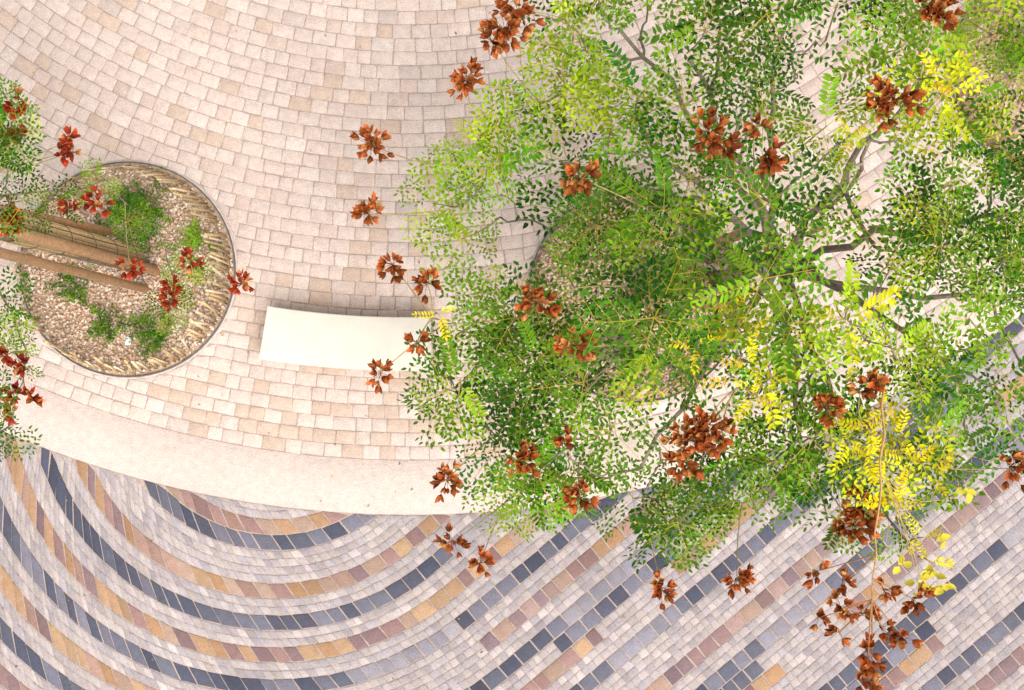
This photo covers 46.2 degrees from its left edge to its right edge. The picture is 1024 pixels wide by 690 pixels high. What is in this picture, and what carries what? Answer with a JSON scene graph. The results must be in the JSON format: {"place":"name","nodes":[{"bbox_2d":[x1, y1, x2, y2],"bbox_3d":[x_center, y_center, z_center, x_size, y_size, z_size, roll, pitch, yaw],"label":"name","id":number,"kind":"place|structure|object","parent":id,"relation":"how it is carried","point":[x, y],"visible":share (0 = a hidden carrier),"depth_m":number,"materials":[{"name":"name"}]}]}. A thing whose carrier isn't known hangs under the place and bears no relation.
{"place":"outdoors","nodes":[
{"label":"outdoors","id":0,"kind":"place"},
{"bbox_2d":[0,0,1023,459],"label":"cream stone paving","id":1,"kind":"structure","parent":0,"point":[408,62],"depth_m":12.00,"materials":[{"name":"beige stone"}]},
{"bbox_2d":[259,306,434,370],"bbox_3d":[-1.588,-0.047,11.775,1.667,0.450,0.557,4,90,0],"label":"curved bench","id":2,"kind":"object","parent":1,"relation":"on","point":[308,338],"visible":0.88,"depth_m":11.55,"materials":[{"name":"white concrete"}]},
{"bbox_2d":[15,7,996,679],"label":"fallen leaves","id":3,"kind":"object","parent":1,"relation":"on","point":[365,415],"visible":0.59,"depth_m":11.99,"materials":[{"name":"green plant"}]},
{"bbox_2d":[0,314,1023,689],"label":"striped sett paving","id":4,"kind":"structure","parent":0,"point":[98,480],"depth_m":12.00,"materials":[{"name":"stone"}]},
{"bbox_2d":[0,0,1023,689],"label":"ground","id":5,"kind":"structure","parent":0,"point":[38,452],"depth_m":12.01,"materials":[{"name":"stone"}]},
{"bbox_2d":[18,160,237,378],"bbox_3d":[-3.840,-0.755,11.986,2.192,0.074,2.192,0,90,0],"label":"tree planter","id":6,"kind":"object","parent":5,"relation":"on","point":[65,325],"visible":0.55,"depth_m":11.98,"materials":[{"name":"gravel"}]},
{"bbox_2d":[44,264,93,313],"bbox_3d":[-4.386,-0.555,11.853,0.506,0.276,0.496,0,90,0],"label":"shrub","id":7,"kind":"object","parent":6,"relation":"on","point":[68,292],"visible":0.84,"depth_m":11.84,"materials":[{"name":"green plant"}]},
{"bbox_2d":[0,204,160,292],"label":"tree stakes","id":8,"kind":"object","parent":6,"relation":"on","point":[68,236],"visible":0.82,"depth_m":10.06,"materials":[{"name":"brown wood"}]},
{"bbox_2d":[90,216,115,236],"bbox_3d":[-4.092,-1.127,11.866,0.224,0.250,0.411,44,90,0],"label":"shrub","id":9,"kind":"object","parent":6,"relation":"on","point":[99,222],"visible":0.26,"depth_m":11.87,"materials":[{"name":"green plant"}]},
{"bbox_2d":[86,302,133,343],"bbox_3d":[-3.983,-0.218,11.860,0.504,0.291,0.411,0,90,0],"label":"shrub","id":10,"kind":"object","parent":6,"relation":"on","point":[101,326],"visible":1,"depth_m":11.86,"materials":[{"name":"green plant"}]},
{"bbox_2d":[9,165,230,374],"bbox_3d":[-3.840,-0.752,11.698,2.088,0.613,2.100,0,90,0],"label":"paling fence","id":11,"kind":"object","parent":6,"relation":"on","point":[172,357],"visible":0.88,"depth_m":11.72,"materials":[{"name":"brown wood"}]},
{"bbox_2d":[0,76,254,461],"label":"golden rain tree","id":12,"kind":"object","parent":6,"relation":"in","point":[14,134],"visible":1,"depth_m":8.20,"materials":[{"name":"green plant"}]},
{"bbox_2d":[125,337,130,344],"bbox_3d":[-3.821,-0.040,11.934,0.060,0.012,0.090,0,90,0],"label":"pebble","id":13,"kind":"object","parent":6,"relation":"on","point":[127,341],"visible":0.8,"depth_m":11.94,"materials":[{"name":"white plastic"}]},
{"bbox_2d":[95,166,177,254],"bbox_3d":[-3.620,-1.370,11.783,0.737,0.417,0.803,40,90,0],"label":"shrub","id":14,"kind":"object","parent":6,"relation":"on","point":[158,210],"visible":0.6,"depth_m":11.79,"materials":[{"name":"green plant"}]},
{"bbox_2d":[119,308,173,360],"bbox_3d":[-3.563,-0.112,11.829,0.540,0.325,0.474,-23,90,0],"label":"shrub","id":15,"kind":"object","parent":6,"relation":"on","point":[152,334],"visible":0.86,"depth_m":11.84,"materials":[{"name":"green plant"}]},
{"bbox_2d":[176,217,221,254],"bbox_3d":[-3.081,-1.022,11.858,0.401,0.266,0.358,31,90,0],"label":"shrub","id":16,"kind":"object","parent":6,"relation":"on","point":[188,234],"visible":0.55,"depth_m":11.86,"materials":[{"name":"green plant"}]},
{"bbox_2d":[0,248,1023,514],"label":"light stone band","id":17,"kind":"object","parent":5,"relation":"on","point":[92,436],"visible":0.56,"depth_m":12.00,"materials":[{"name":"beige stone"}]},
{"bbox_2d":[526,186,745,403],"bbox_3d":[1.240,-0.500,11.985,2.192,0.078,2.192,0,90,0],"label":"tree planter","id":18,"kind":"object","parent":5,"relation":"on","point":[664,379],"visible":0.14,"depth_m":11.98,"materials":[{"name":"gravel"}]},
{"bbox_2d":[598,323,641,368],"bbox_3d":[1.093,-0.005,11.833,0.521,0.317,0.480,0,90,0],"label":"shrub","id":19,"kind":"object","parent":18,"relation":"on","point":[621,360],"visible":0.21,"depth_m":11.83,"materials":[{"name":"green plant"}]},
{"bbox_2d":[532,191,741,399],"bbox_3d":[1.240,-0.495,11.708,2.099,0.593,2.092,0,90,0],"label":"paling fence","id":20,"kind":"object","parent":18,"relation":"on","point":[644,391],"visible":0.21,"depth_m":11.71,"materials":[{"name":"brown wood"}]},
{"bbox_2d":[349,0,1023,689],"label":"golden rain tree","id":21,"kind":"object","parent":18,"relation":"in","point":[731,270],"visible":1,"depth_m":6.71,"materials":[{"name":"green plant"}]},
{"bbox_2d":[633,229,742,320],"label":"tree stakes","id":22,"kind":"object","parent":18,"relation":"on","point":[732,234],"visible":0.1,"depth_m":10.04,"materials":[{"name":"brown wood"}]},
{"bbox_2d":[680,227,724,256],"bbox_3d":[1.847,-0.971,11.835,0.525,0.312,0.432,-11,90,0],"label":"shrub","id":23,"kind":"object","parent":18,"relation":"on","point":[711,252],"visible":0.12,"depth_m":11.86,"materials":[{"name":"green plant"}]},
{"bbox_2d":[947,0,1023,173],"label":"tree planter","id":24,"kind":"object","parent":5,"relation":"on","point":[1015,87],"visible":0.23,"depth_m":12.00,"materials":[{"name":"stone"}]},
{"bbox_2d":[954,0,1023,167],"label":"paling fence","id":25,"kind":"object","parent":24,"relation":"on","point":[986,84],"visible":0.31,"depth_m":11.73,"materials":[{"name":"brown wood"}]},
{"bbox_2d":[996,40,1023,81],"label":"shrub","id":26,"kind":"object","parent":24,"relation":"on","point":[1019,45],"visible":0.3,"depth_m":11.87,"materials":[{"name":"green plant"}]}
]}

